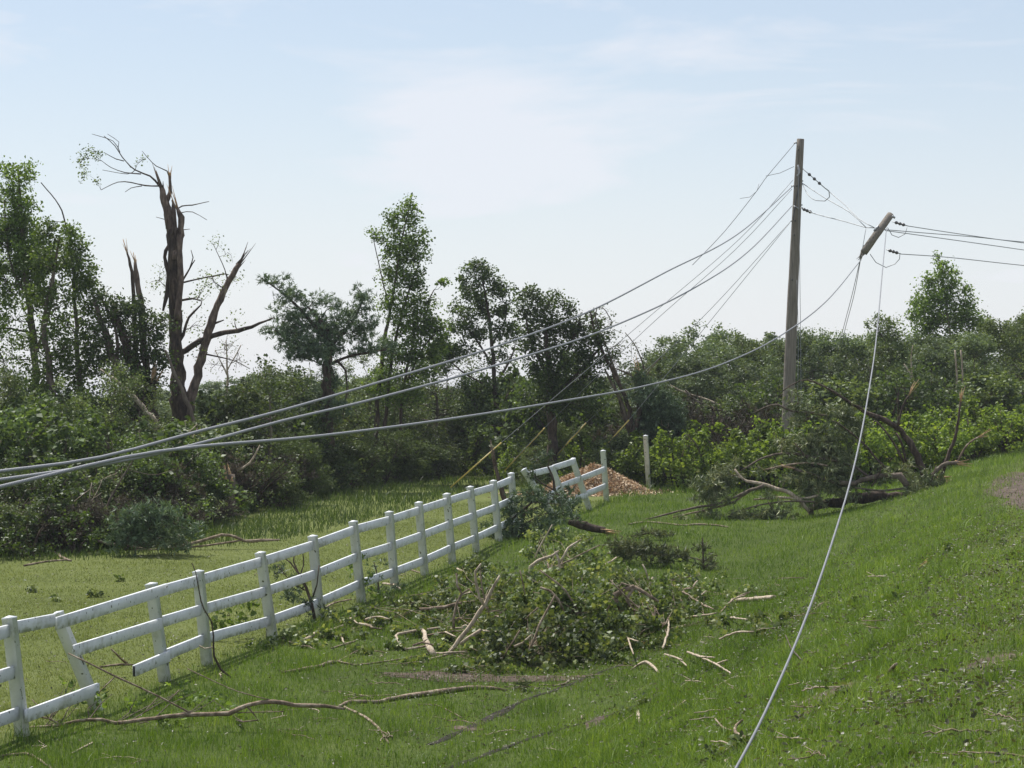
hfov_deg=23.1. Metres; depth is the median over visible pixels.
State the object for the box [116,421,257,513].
shrub
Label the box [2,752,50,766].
fallen branch
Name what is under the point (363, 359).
slender tree
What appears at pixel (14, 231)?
aspen tree
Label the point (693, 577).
leafy branch
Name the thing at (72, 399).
slender tree
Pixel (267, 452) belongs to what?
shrub
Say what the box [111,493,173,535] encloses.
dead brush
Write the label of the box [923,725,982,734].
twig
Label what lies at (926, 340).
wood tree
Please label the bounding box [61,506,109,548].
shrub
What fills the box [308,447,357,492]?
juniper bush
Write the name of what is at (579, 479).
fence section
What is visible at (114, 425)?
shrub
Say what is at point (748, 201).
guy wire
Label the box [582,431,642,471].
shrub
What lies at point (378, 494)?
tall weeds
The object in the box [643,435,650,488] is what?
fence post
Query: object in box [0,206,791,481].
power cable
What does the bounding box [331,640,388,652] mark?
fallen branch
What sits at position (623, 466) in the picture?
bush
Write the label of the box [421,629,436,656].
short log
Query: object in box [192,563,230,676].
broken sapling
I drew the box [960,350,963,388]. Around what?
white birch
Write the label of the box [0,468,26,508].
shrub
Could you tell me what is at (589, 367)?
guy wire
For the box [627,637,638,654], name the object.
loose stick
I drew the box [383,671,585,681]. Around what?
mud patch
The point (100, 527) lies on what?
shrub
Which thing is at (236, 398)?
shrub
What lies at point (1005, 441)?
bush
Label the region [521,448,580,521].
uprooted sapling
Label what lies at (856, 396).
shrub
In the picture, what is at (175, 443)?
shrub
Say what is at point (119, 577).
torn leaves
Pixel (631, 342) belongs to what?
guy wire
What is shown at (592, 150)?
sky
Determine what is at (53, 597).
torn leaves
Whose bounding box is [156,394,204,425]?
wood tree
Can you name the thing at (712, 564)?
pine bough
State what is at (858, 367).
slender tree
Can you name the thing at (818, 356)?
wood tree
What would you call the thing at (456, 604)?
bare branch
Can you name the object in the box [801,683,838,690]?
twig
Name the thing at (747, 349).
wood tree
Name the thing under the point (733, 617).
loose stick
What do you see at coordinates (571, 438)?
guy wire
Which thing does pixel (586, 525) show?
broken log
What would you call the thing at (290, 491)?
juniper bush
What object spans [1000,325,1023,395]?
slender tree
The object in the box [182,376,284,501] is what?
shrub
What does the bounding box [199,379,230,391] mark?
wood tree
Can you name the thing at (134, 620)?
lawn grass
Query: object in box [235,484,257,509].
plant
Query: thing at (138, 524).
bush
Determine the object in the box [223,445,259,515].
broken stump
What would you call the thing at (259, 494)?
brush
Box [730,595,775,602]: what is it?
straight log
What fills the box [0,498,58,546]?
shrub
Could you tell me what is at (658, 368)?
wood tree
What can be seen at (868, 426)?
bush
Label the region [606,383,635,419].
shrub
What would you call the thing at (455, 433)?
juniper bush
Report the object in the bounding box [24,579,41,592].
torn leaves
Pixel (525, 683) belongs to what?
fallen branch
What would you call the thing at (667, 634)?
loose stick
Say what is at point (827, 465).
fallen pine
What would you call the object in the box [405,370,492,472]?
shrub
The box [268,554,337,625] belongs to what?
broken sapling
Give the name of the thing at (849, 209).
span wire
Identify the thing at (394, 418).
juniper bush
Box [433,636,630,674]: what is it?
leafy branch
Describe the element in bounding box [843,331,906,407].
wood tree
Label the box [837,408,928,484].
bush
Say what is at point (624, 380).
wood tree
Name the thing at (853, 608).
torn leaves
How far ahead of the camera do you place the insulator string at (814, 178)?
69.54 m
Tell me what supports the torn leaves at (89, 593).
on the ground at (240, 577)
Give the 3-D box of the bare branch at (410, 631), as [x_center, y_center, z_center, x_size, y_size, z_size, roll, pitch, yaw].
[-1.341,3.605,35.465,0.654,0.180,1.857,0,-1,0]
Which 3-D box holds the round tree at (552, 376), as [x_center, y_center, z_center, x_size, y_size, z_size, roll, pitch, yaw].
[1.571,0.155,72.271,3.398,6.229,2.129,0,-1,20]
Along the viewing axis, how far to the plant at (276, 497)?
61.42 m
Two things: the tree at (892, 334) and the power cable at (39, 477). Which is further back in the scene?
the tree at (892, 334)
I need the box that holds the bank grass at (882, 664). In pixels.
[568,452,1023,767]
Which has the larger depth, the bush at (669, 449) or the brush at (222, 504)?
the bush at (669, 449)
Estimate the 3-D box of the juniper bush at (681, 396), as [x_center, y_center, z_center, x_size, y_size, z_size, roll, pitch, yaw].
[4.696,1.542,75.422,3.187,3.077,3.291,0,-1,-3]
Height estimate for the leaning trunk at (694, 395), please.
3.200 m
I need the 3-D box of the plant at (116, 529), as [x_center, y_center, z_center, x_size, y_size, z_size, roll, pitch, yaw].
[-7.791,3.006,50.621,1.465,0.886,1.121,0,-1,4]
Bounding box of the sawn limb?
[606,582,659,612]
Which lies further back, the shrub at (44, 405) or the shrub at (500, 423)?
the shrub at (500, 423)
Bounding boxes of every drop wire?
[796,289,797,416]
[798,178,801,415]
[836,263,859,358]
[839,258,860,356]
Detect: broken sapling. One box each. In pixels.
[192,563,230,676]
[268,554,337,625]
[346,552,384,599]
[364,557,408,596]
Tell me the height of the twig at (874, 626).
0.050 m
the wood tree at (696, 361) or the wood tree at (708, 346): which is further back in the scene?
the wood tree at (708, 346)
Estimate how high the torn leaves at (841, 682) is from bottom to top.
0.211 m
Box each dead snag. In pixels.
[123,240,137,424]
[130,251,149,390]
[145,360,163,420]
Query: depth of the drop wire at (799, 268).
69.53 m
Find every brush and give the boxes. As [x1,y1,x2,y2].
[0,448,114,541]
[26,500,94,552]
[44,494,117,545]
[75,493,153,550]
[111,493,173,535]
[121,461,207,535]
[132,491,201,532]
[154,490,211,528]
[163,493,230,520]
[191,495,248,522]
[201,431,269,509]
[204,453,265,513]
[216,480,256,513]
[218,430,303,509]
[245,452,319,507]
[339,436,376,483]
[590,402,685,484]
[668,392,738,482]
[687,400,775,487]
[714,400,815,485]
[759,374,852,431]
[835,369,906,433]
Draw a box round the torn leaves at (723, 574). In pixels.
[714,567,728,576]
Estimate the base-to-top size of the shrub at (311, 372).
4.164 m
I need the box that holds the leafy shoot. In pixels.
[209,599,266,635]
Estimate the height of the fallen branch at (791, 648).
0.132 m
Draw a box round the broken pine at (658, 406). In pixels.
[612,356,690,445]
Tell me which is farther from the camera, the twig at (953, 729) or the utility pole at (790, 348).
the utility pole at (790, 348)
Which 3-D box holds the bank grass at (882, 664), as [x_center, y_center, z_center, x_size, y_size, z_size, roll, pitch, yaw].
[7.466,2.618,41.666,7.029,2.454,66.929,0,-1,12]
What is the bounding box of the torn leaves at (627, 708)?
[613,700,638,718]
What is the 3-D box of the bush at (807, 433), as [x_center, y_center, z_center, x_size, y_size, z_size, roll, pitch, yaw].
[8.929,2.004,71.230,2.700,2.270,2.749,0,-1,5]
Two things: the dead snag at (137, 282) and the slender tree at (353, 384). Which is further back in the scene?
the slender tree at (353, 384)
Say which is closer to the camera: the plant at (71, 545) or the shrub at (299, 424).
the plant at (71, 545)
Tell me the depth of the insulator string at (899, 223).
67.02 m
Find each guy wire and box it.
[449,180,792,488]
[503,189,791,471]
[558,220,791,453]
[588,223,789,464]
[697,142,795,259]
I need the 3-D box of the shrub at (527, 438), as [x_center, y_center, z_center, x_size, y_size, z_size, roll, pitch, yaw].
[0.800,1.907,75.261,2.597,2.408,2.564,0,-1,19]
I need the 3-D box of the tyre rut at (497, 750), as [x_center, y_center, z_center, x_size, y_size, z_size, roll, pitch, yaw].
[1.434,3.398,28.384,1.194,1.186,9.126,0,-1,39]
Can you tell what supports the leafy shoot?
on the ground at (240, 577)
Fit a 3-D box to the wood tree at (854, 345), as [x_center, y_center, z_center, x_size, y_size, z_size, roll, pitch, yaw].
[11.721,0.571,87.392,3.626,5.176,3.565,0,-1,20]
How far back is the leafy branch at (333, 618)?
37.52 m
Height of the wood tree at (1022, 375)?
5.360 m
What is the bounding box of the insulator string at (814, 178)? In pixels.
[803,169,824,187]
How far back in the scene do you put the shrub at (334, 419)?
70.40 m
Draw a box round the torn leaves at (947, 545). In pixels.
[939,539,953,552]
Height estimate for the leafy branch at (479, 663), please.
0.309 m
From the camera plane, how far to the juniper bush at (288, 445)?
66.06 m
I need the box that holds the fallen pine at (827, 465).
[646,379,988,520]
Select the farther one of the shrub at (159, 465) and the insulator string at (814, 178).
the insulator string at (814, 178)
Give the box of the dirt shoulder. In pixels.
[984,472,1023,508]
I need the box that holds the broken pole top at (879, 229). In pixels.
[858,212,894,259]
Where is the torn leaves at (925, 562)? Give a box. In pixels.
[918,557,932,569]
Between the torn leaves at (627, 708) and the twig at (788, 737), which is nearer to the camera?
the twig at (788, 737)
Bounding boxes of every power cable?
[0,186,792,472]
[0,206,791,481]
[0,260,860,488]
[735,228,886,767]
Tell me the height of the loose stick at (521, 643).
0.186 m
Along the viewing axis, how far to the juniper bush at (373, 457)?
71.94 m
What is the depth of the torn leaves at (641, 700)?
28.17 m
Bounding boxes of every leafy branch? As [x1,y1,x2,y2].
[236,621,428,664]
[317,593,445,640]
[361,573,492,636]
[414,593,507,659]
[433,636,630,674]
[443,655,566,673]
[449,551,525,614]
[470,595,614,670]
[498,556,626,644]
[518,524,614,579]
[591,557,692,662]
[648,572,813,649]
[660,558,791,610]
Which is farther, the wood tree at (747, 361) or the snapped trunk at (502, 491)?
the wood tree at (747, 361)
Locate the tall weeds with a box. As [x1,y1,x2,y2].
[0,446,1023,563]
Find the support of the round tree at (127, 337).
on the ground at (240, 577)
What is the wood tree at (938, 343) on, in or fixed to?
on the ground at (240, 577)
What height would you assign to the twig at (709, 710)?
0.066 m
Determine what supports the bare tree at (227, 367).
on the ground at (240, 577)
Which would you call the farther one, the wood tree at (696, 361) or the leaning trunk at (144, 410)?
the wood tree at (696, 361)
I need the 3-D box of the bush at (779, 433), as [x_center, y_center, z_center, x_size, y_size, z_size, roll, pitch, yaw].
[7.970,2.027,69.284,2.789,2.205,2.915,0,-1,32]
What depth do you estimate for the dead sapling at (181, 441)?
56.69 m
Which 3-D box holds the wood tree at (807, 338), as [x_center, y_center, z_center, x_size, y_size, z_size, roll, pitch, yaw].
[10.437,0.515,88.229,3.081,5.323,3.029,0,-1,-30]
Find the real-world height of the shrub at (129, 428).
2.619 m
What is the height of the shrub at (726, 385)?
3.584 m
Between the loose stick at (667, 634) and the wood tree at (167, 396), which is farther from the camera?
the wood tree at (167, 396)
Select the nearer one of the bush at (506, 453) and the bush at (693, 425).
the bush at (693, 425)
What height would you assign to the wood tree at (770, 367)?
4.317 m
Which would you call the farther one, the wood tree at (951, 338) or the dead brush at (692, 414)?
the wood tree at (951, 338)
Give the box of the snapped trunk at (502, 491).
[490,442,518,518]
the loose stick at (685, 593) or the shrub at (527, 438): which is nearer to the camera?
the loose stick at (685, 593)
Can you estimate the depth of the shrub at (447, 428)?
81.53 m
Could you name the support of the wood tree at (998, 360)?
on the ground at (240, 577)
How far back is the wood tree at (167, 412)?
81.50 m
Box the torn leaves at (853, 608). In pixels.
[840,604,860,613]
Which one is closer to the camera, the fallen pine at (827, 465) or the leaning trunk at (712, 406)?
the fallen pine at (827, 465)
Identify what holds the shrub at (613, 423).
on the ground at (240, 577)
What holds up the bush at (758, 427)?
on the ground at (240, 577)
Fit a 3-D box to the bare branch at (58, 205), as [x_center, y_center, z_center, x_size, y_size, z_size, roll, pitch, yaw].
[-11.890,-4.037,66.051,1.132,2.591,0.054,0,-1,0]
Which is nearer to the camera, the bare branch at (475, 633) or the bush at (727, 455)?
the bare branch at (475, 633)
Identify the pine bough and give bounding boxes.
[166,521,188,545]
[600,533,700,566]
[630,524,676,539]
[689,537,728,571]
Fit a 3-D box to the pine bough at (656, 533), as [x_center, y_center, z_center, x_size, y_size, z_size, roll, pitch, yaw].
[2.921,3.088,51.873,0.944,0.427,1.820,0,-1,0]
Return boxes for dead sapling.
[75,473,116,510]
[107,441,173,507]
[109,464,136,505]
[160,423,197,455]
[683,434,705,473]
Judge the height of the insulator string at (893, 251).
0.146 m
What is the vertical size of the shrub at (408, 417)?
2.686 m
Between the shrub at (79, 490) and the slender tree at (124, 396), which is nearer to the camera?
the shrub at (79, 490)
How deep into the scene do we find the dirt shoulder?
48.95 m
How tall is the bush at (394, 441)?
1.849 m
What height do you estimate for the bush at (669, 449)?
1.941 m
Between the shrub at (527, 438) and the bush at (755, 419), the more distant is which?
the shrub at (527, 438)
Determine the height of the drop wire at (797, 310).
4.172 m
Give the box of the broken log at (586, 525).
[568,517,621,534]
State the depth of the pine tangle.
51.80 m
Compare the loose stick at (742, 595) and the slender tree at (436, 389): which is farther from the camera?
the slender tree at (436, 389)
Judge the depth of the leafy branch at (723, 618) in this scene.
35.70 m
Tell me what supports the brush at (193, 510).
on the ground at (240, 577)
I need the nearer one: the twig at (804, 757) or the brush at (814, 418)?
the twig at (804, 757)
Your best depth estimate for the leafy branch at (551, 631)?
34.01 m
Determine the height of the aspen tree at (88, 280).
7.760 m
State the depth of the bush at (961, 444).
69.45 m
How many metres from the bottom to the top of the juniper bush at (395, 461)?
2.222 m
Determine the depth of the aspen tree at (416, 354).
74.75 m
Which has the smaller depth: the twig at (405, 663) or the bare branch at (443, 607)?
the twig at (405, 663)
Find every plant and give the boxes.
[0,513,61,560]
[0,530,18,553]
[48,508,108,553]
[103,513,155,548]
[166,503,215,538]
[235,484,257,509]
[253,475,301,509]
[310,462,339,495]
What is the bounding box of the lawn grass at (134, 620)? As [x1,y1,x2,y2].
[0,500,599,741]
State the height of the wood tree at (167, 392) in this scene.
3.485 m
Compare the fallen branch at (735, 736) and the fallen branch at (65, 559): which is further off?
the fallen branch at (65, 559)
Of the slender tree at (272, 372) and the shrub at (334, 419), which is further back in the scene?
the shrub at (334, 419)
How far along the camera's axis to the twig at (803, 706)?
16.44 m
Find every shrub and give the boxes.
[0,381,91,445]
[0,389,47,426]
[0,404,58,483]
[0,404,79,525]
[0,410,125,507]
[0,446,75,540]
[0,449,13,494]
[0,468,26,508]
[0,488,93,548]
[0,497,33,555]
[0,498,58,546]
[24,454,127,516]
[33,386,142,452]
[48,466,167,510]
[53,404,159,481]
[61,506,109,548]
[78,503,156,548]
[86,419,168,447]
[90,439,220,528]
[99,415,215,501]
[101,415,237,487]
[101,437,215,529]
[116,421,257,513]
[160,437,235,508]
[161,397,250,472]
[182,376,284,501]
[188,417,255,507]
[194,384,271,453]
[211,353,342,486]
[236,486,265,509]
[241,443,309,487]
[258,367,368,484]
[259,385,361,494]
[300,360,398,475]
[306,393,381,466]
[308,386,397,482]
[337,424,398,485]
[345,404,439,444]
[382,394,475,471]
[390,391,465,475]
[396,423,470,479]
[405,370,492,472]
[419,449,455,479]
[453,370,516,467]
[455,407,499,474]
[475,398,525,474]
[477,433,515,475]
[482,360,547,459]
[492,408,571,481]
[504,405,609,448]
[507,346,617,483]
[515,436,565,485]
[571,397,631,439]
[571,421,625,462]
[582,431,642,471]
[602,414,664,477]
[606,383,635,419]
[675,394,725,433]
[695,371,779,440]
[707,370,823,480]
[800,371,909,474]
[858,357,981,472]
[913,366,1011,458]
[949,367,1023,451]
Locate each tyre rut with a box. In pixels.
[427,656,642,744]
[446,606,820,767]
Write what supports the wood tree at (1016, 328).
on the ground at (240, 577)
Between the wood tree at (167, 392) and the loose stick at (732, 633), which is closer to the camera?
the loose stick at (732, 633)
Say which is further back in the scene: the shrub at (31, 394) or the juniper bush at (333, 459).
the juniper bush at (333, 459)
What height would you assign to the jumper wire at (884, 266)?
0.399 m
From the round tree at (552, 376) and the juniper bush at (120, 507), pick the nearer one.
the juniper bush at (120, 507)
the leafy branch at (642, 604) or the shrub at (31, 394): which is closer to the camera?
the leafy branch at (642, 604)
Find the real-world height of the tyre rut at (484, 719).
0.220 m
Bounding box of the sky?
[0,0,1023,396]
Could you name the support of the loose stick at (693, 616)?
on the leafy branch at (642, 604)
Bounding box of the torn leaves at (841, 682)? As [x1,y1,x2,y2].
[820,681,857,705]
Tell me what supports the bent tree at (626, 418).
on the ground at (240, 577)
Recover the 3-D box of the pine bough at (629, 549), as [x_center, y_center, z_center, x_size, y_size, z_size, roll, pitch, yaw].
[2.723,3.139,47.442,2.174,0.738,1.994,0,-1,0]
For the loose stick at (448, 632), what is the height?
0.092 m
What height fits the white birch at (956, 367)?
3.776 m
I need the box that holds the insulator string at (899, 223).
[892,221,907,225]
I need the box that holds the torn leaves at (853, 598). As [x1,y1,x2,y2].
[847,590,864,603]
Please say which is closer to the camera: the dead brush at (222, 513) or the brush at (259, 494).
the dead brush at (222, 513)
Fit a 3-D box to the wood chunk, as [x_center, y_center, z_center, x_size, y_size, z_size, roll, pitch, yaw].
[2.559,1.912,16.800,0.032,0.172,0.909,0,-1,5]
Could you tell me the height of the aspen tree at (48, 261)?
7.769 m
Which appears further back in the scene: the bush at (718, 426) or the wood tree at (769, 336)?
the wood tree at (769, 336)
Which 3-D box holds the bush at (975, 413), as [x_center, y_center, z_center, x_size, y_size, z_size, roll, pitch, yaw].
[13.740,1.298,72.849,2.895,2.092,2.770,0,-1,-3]
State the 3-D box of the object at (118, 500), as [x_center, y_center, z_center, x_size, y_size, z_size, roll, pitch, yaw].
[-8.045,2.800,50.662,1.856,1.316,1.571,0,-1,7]
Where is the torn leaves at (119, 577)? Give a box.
[113,574,124,581]
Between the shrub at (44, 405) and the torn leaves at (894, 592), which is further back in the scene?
the shrub at (44, 405)
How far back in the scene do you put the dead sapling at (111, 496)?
52.00 m
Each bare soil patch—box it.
[452,725,483,730]
[583,715,608,728]
[793,680,865,709]
[962,653,1019,674]
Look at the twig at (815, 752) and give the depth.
13.55 m
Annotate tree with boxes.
[0,155,70,390]
[0,214,82,408]
[0,360,30,422]
[0,364,38,421]
[30,374,97,426]
[40,219,110,419]
[69,281,180,433]
[69,359,150,441]
[70,134,273,431]
[95,397,167,424]
[102,376,171,438]
[110,394,170,416]
[133,400,171,424]
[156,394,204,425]
[159,388,199,415]
[198,378,240,395]
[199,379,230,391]
[205,335,255,398]
[218,373,272,389]
[220,361,314,503]
[246,372,289,390]
[255,272,404,488]
[274,372,314,385]
[322,360,375,441]
[333,354,395,480]
[361,192,456,484]
[365,347,436,477]
[380,339,475,444]
[412,354,484,445]
[429,257,532,474]
[506,282,624,482]
[557,351,630,447]
[588,304,661,435]
[597,372,630,392]
[607,360,653,387]
[640,357,692,391]
[641,361,679,394]
[642,334,708,385]
[646,319,730,398]
[653,347,753,404]
[677,326,731,397]
[679,322,768,405]
[679,345,767,414]
[708,336,767,388]
[721,331,802,402]
[725,333,802,413]
[733,347,819,418]
[763,341,854,419]
[768,334,818,399]
[769,327,851,401]
[772,326,810,396]
[800,338,860,391]
[807,329,897,390]
[822,334,903,410]
[839,341,919,408]
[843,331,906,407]
[858,310,922,408]
[863,339,909,412]
[884,333,935,410]
[889,343,965,459]
[899,331,977,411]
[904,250,996,373]
[926,330,1016,407]
[940,331,979,388]
[954,330,1021,393]
[971,312,1023,395]
[971,316,1023,369]
[979,331,1023,388]
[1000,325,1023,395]
[1015,306,1023,387]
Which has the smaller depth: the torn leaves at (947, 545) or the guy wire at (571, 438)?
the torn leaves at (947, 545)
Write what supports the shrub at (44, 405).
on the ground at (240, 577)
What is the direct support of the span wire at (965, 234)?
attached to the broken pole top at (879, 229)
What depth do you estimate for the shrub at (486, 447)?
79.63 m
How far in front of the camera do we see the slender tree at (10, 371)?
58.19 m
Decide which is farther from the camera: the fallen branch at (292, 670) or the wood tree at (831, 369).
the wood tree at (831, 369)
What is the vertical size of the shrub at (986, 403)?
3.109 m
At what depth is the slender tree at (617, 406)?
75.67 m
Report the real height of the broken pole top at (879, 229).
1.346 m
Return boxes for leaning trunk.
[100,368,159,426]
[164,350,196,428]
[670,385,739,418]
[685,389,743,419]
[904,346,914,382]
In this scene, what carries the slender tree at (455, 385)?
on the ground at (240, 577)
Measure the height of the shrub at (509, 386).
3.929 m
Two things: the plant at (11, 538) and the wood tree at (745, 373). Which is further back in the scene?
the wood tree at (745, 373)
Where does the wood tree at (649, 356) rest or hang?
on the ground at (240, 577)
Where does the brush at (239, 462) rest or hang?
on the ground at (240, 577)
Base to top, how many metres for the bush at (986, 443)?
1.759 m
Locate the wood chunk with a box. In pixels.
[888,663,897,672]
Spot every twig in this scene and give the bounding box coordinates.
[370,680,405,684]
[388,661,429,663]
[694,709,724,712]
[775,731,811,739]
[787,749,822,759]
[794,704,812,707]
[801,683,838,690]
[804,746,825,756]
[862,623,889,628]
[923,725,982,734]
[930,752,979,761]
[958,751,1023,757]
[983,708,1020,721]
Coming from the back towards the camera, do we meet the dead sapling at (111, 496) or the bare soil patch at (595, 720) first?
the dead sapling at (111, 496)
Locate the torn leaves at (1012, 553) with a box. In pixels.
[1004,550,1023,558]
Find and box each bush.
[102,496,208,555]
[108,501,136,515]
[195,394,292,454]
[232,459,316,508]
[264,429,325,492]
[281,449,336,495]
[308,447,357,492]
[334,435,389,487]
[350,391,422,478]
[351,418,427,481]
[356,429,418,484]
[392,436,446,481]
[439,420,477,472]
[447,442,483,475]
[493,440,535,479]
[535,421,612,469]
[557,436,600,478]
[596,430,680,487]
[615,434,672,486]
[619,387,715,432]
[631,426,718,488]
[651,420,722,487]
[676,428,753,484]
[677,420,728,468]
[706,426,775,488]
[719,426,801,488]
[720,421,771,489]
[740,415,797,486]
[746,418,834,490]
[789,420,861,488]
[818,418,886,481]
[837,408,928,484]
[839,410,896,484]
[872,411,958,473]
[876,411,950,473]
[907,412,983,468]
[909,403,991,466]
[924,406,1007,459]
[937,393,1023,457]
[960,404,1023,457]
[982,404,1017,450]
[995,405,1023,447]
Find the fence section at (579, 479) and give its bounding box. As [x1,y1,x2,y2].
[520,450,608,512]
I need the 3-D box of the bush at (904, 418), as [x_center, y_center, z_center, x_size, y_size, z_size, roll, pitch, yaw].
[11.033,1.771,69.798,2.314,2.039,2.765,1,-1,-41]
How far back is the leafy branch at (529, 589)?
36.36 m
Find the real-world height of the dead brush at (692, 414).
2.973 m
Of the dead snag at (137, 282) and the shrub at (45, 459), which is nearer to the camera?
the shrub at (45, 459)
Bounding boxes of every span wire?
[801,207,872,227]
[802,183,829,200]
[804,184,865,227]
[827,190,873,227]
[885,229,1022,241]
[885,230,1022,249]
[902,254,1023,265]
[909,226,1022,242]
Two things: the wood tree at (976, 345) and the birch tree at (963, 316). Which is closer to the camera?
the wood tree at (976, 345)
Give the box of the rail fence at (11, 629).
[0,472,517,736]
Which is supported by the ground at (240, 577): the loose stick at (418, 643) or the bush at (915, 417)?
the bush at (915, 417)
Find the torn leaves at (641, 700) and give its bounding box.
[634,692,650,706]
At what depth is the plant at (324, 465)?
67.62 m
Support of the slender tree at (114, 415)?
on the ground at (240, 577)
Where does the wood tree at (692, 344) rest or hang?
on the ground at (240, 577)
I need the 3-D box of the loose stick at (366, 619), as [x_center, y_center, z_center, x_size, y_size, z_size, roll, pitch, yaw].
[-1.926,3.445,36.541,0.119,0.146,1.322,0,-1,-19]
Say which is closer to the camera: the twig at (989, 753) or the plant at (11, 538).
the twig at (989, 753)
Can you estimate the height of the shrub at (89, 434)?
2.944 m
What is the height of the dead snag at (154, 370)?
4.156 m
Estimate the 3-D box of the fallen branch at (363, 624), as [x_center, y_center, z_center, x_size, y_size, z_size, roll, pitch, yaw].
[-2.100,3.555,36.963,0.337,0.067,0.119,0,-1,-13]
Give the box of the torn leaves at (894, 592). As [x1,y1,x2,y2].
[877,583,903,605]
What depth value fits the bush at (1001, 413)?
73.44 m
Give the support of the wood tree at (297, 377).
on the ground at (240, 577)
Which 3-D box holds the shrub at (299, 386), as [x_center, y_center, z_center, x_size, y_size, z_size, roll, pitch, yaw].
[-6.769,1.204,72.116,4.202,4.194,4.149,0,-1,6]
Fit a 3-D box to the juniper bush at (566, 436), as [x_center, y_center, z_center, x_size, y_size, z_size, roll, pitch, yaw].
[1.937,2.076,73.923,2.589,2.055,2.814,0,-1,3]
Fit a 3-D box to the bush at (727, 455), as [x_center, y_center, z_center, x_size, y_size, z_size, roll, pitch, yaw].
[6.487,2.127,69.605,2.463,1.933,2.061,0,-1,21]
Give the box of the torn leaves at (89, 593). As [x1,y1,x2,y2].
[85,588,103,597]
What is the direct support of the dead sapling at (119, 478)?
on the ground at (240, 577)
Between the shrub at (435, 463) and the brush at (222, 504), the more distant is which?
the shrub at (435, 463)
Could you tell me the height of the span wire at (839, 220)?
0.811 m
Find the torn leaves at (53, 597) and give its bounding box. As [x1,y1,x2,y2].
[48,594,62,601]
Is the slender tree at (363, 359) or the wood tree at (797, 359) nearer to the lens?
the slender tree at (363, 359)
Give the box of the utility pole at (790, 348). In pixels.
[779,139,803,483]
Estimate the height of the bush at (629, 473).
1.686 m
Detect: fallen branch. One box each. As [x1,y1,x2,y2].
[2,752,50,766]
[4,550,71,565]
[31,653,344,727]
[97,533,279,550]
[100,648,133,667]
[280,648,427,672]
[305,625,343,639]
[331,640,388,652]
[338,685,505,743]
[358,622,378,626]
[512,677,569,691]
[628,521,727,526]
[632,660,656,670]
[698,718,751,761]
[785,634,807,667]
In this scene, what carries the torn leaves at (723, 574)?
on the ground at (240, 577)
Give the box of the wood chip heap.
[488,462,677,497]
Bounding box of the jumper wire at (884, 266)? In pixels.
[870,254,899,267]
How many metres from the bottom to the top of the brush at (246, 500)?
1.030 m
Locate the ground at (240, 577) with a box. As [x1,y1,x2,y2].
[0,451,1023,767]
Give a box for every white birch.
[954,350,957,388]
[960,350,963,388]
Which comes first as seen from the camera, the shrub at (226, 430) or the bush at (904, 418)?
the shrub at (226, 430)
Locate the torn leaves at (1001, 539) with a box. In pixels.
[996,533,1011,544]
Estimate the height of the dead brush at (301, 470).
1.605 m
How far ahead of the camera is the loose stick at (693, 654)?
29.91 m
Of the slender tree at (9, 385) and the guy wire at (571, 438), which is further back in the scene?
the guy wire at (571, 438)
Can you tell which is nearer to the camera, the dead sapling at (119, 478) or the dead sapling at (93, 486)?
the dead sapling at (93, 486)
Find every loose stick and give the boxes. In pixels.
[325,599,351,606]
[365,616,389,620]
[365,623,381,628]
[382,583,400,588]
[413,639,432,646]
[427,630,462,636]
[436,647,466,653]
[514,635,531,647]
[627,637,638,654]
[662,621,669,648]
[664,653,686,665]
[672,585,707,607]
[685,612,716,618]
[687,651,714,657]
[702,658,731,673]
[718,592,749,613]
[719,631,754,639]
[730,616,747,619]
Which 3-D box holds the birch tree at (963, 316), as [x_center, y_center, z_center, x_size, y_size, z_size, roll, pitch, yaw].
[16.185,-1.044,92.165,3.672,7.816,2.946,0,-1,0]
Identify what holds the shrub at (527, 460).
on the ground at (240, 577)
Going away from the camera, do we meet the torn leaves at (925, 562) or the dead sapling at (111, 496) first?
the torn leaves at (925, 562)
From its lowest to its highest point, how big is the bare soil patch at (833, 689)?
0.227 m
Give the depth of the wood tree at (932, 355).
80.40 m
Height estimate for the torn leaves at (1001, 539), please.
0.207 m
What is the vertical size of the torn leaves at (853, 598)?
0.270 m
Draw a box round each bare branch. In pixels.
[41,182,79,269]
[394,626,440,649]
[419,600,495,610]
[449,563,500,650]
[452,573,469,629]
[459,629,483,644]
[525,586,564,619]
[526,525,581,580]
[642,564,653,584]
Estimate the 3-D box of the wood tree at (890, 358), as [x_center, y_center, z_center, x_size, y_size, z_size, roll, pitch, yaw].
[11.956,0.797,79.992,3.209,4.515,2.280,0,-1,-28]
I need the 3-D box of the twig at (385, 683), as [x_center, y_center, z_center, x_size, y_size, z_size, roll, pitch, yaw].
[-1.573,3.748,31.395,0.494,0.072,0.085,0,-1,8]
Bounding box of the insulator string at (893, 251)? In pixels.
[886,249,900,253]

